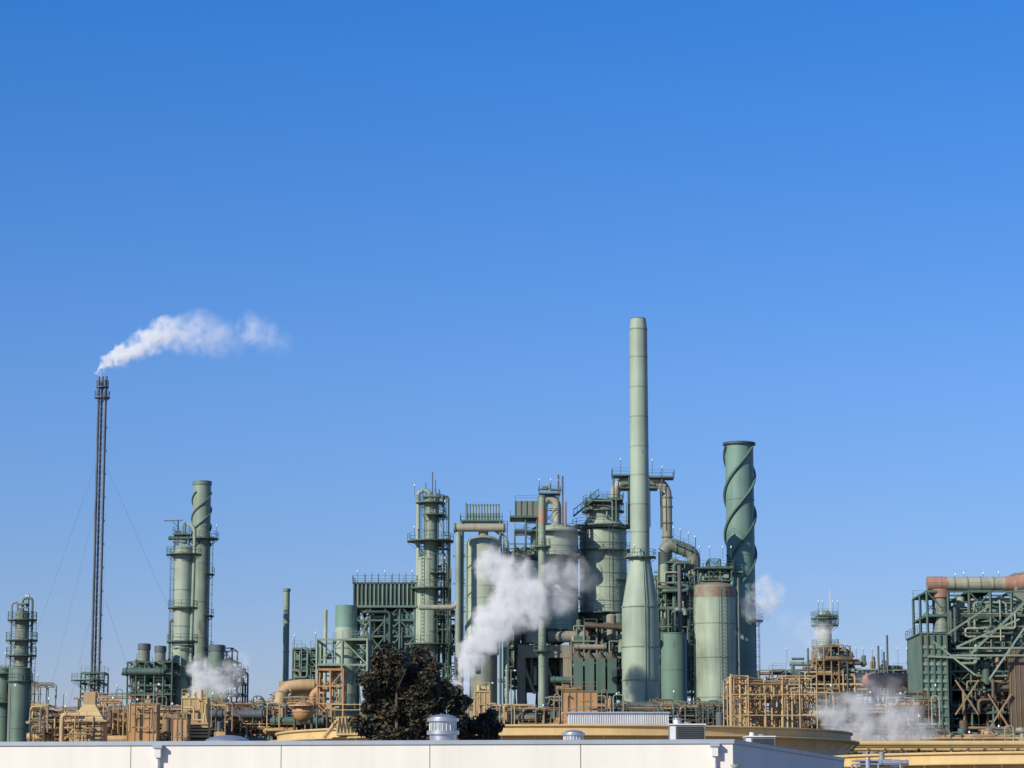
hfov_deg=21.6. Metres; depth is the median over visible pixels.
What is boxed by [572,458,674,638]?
catalytic cracker vessel
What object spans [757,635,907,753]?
pipe rack
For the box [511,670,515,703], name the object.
light pole
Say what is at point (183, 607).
distillation column
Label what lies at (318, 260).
sky
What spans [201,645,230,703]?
process heater stack
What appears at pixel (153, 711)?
light pole
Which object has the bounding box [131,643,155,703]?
process heater stack
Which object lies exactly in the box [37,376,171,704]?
flare stack
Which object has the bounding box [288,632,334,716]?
process unit structure
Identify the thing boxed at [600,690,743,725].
pipe rack
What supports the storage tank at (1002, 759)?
on the ground
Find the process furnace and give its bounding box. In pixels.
[352,570,416,715]
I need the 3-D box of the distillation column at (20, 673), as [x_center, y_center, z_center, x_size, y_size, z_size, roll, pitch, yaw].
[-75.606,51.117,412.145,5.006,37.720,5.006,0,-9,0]
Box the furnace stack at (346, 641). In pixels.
[315,605,373,726]
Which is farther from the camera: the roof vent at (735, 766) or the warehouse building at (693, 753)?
the warehouse building at (693, 753)
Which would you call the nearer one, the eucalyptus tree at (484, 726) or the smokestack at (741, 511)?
the eucalyptus tree at (484, 726)
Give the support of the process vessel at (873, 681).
on the ground
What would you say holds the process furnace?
on the ground
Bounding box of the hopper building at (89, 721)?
[59,692,112,741]
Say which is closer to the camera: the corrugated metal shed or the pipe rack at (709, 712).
the corrugated metal shed
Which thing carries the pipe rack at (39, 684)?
on the ground
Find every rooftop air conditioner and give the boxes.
[667,720,705,738]
[743,732,775,745]
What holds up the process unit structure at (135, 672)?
on the ground
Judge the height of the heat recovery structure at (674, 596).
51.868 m
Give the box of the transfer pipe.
[419,522,505,657]
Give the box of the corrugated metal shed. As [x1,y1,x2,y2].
[566,712,669,724]
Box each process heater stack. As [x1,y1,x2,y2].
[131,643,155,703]
[150,646,171,740]
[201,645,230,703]
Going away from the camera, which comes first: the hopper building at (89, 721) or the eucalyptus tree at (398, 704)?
the eucalyptus tree at (398, 704)
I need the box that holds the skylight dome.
[205,735,249,740]
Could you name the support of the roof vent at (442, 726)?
on the warehouse building at (693, 753)
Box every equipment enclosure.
[126,695,159,740]
[164,708,190,740]
[181,689,209,735]
[472,682,490,718]
[556,682,597,723]
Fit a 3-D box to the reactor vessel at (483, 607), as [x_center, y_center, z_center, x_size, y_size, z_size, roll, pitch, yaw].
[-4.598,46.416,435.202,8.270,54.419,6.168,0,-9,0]
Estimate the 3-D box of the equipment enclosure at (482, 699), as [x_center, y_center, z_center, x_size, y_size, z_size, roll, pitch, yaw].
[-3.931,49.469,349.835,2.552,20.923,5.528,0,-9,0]
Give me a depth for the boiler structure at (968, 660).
398.79 m
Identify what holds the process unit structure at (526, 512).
on the ground
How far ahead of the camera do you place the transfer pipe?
432.50 m
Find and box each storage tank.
[275,704,859,755]
[836,751,1023,767]
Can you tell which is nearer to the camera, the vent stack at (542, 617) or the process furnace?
the vent stack at (542, 617)
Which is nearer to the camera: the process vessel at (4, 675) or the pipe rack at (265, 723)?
the pipe rack at (265, 723)
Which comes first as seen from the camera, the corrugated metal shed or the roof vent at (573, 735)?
the roof vent at (573, 735)
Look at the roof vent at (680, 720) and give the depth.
119.02 m
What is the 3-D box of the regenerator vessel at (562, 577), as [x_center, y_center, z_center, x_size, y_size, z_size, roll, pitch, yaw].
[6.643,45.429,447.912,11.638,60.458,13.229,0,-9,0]
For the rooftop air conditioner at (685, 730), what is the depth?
112.10 m
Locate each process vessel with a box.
[0,652,13,741]
[862,672,908,753]
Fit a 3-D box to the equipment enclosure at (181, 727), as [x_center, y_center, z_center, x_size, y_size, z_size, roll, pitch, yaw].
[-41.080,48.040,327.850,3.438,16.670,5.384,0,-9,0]
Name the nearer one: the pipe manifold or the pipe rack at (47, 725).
the pipe manifold
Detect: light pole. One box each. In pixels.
[8,684,16,741]
[152,683,160,740]
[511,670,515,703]
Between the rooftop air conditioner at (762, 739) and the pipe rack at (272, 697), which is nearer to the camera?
the rooftop air conditioner at (762, 739)
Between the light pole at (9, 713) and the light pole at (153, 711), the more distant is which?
the light pole at (9, 713)
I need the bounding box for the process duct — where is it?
[275,679,322,712]
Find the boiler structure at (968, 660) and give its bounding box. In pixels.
[905,571,1023,752]
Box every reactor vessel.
[458,504,508,709]
[689,546,740,703]
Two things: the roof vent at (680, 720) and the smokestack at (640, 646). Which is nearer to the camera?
the roof vent at (680, 720)
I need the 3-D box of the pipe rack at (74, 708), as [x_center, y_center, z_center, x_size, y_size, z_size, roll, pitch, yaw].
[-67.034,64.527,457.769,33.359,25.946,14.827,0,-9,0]
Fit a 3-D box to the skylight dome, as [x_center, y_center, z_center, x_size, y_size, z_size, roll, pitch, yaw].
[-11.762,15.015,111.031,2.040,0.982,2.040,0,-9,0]
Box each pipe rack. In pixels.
[25,697,138,741]
[31,674,56,725]
[31,684,173,741]
[150,692,241,740]
[203,691,335,740]
[230,691,288,708]
[465,690,631,723]
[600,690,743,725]
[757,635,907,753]
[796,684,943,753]
[873,714,1023,752]
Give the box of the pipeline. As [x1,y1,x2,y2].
[851,741,1023,753]
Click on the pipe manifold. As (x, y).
(770, 692)
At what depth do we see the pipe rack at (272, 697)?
467.40 m
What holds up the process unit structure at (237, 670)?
on the ground
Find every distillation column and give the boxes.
[5,594,37,741]
[164,520,201,705]
[802,590,860,702]
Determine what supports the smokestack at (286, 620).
on the ground
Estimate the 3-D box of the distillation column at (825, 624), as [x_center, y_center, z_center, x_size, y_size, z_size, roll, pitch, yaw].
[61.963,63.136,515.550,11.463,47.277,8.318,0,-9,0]
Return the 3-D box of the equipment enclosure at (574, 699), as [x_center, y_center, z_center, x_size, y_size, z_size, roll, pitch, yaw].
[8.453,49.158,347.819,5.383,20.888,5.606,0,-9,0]
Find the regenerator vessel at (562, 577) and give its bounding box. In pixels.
[517,475,584,708]
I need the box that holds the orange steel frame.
[316,668,346,717]
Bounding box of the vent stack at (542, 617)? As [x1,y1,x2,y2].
[533,495,550,707]
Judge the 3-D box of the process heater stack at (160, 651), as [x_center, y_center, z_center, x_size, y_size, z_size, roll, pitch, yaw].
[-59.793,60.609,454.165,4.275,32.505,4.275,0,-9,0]
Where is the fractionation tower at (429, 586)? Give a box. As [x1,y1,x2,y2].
[407,472,457,714]
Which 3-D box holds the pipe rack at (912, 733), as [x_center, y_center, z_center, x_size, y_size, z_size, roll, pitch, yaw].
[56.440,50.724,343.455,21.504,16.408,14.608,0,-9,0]
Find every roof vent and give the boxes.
[427,714,458,739]
[562,730,584,739]
[673,718,681,723]
[730,765,741,767]
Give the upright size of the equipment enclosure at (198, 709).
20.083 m
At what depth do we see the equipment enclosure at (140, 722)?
355.36 m
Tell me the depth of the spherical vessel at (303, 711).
371.58 m
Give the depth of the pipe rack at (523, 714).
393.60 m
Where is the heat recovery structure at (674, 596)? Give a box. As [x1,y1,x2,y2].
[653,526,699,707]
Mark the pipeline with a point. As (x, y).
(902, 746)
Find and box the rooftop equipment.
[851,752,908,767]
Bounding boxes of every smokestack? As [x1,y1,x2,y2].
[187,480,218,697]
[282,588,290,701]
[621,317,659,703]
[723,441,762,723]
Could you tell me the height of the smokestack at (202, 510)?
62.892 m
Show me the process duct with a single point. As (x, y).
(303, 687)
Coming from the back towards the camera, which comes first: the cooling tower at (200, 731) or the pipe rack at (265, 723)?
the pipe rack at (265, 723)
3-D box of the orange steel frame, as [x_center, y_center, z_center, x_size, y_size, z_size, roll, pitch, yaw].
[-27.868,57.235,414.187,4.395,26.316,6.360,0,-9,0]
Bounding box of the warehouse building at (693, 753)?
[0,739,844,767]
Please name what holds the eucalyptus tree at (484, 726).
on the ground
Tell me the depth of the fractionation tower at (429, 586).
439.95 m
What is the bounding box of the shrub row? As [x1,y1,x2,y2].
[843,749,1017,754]
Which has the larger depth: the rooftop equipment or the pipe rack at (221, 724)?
the pipe rack at (221, 724)
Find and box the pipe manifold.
[722,674,819,728]
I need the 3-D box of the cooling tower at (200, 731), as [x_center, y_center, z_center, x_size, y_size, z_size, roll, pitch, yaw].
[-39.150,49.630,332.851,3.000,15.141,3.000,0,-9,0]
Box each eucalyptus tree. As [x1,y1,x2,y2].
[347,640,473,739]
[456,707,504,739]
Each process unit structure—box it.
[121,654,187,740]
[208,648,248,702]
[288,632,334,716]
[498,495,537,706]
[548,613,621,708]
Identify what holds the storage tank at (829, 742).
on the ground
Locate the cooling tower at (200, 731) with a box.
[190,722,210,740]
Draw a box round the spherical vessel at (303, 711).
[288,696,317,729]
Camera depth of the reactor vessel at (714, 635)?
432.66 m
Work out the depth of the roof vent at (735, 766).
94.92 m
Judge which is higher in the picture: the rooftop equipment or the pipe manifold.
the pipe manifold
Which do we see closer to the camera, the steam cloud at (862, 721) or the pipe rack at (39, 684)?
the steam cloud at (862, 721)
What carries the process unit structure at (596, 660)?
on the ground
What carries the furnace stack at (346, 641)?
on the ground
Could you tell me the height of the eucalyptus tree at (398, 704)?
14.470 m
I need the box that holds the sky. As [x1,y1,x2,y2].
[0,0,1023,722]

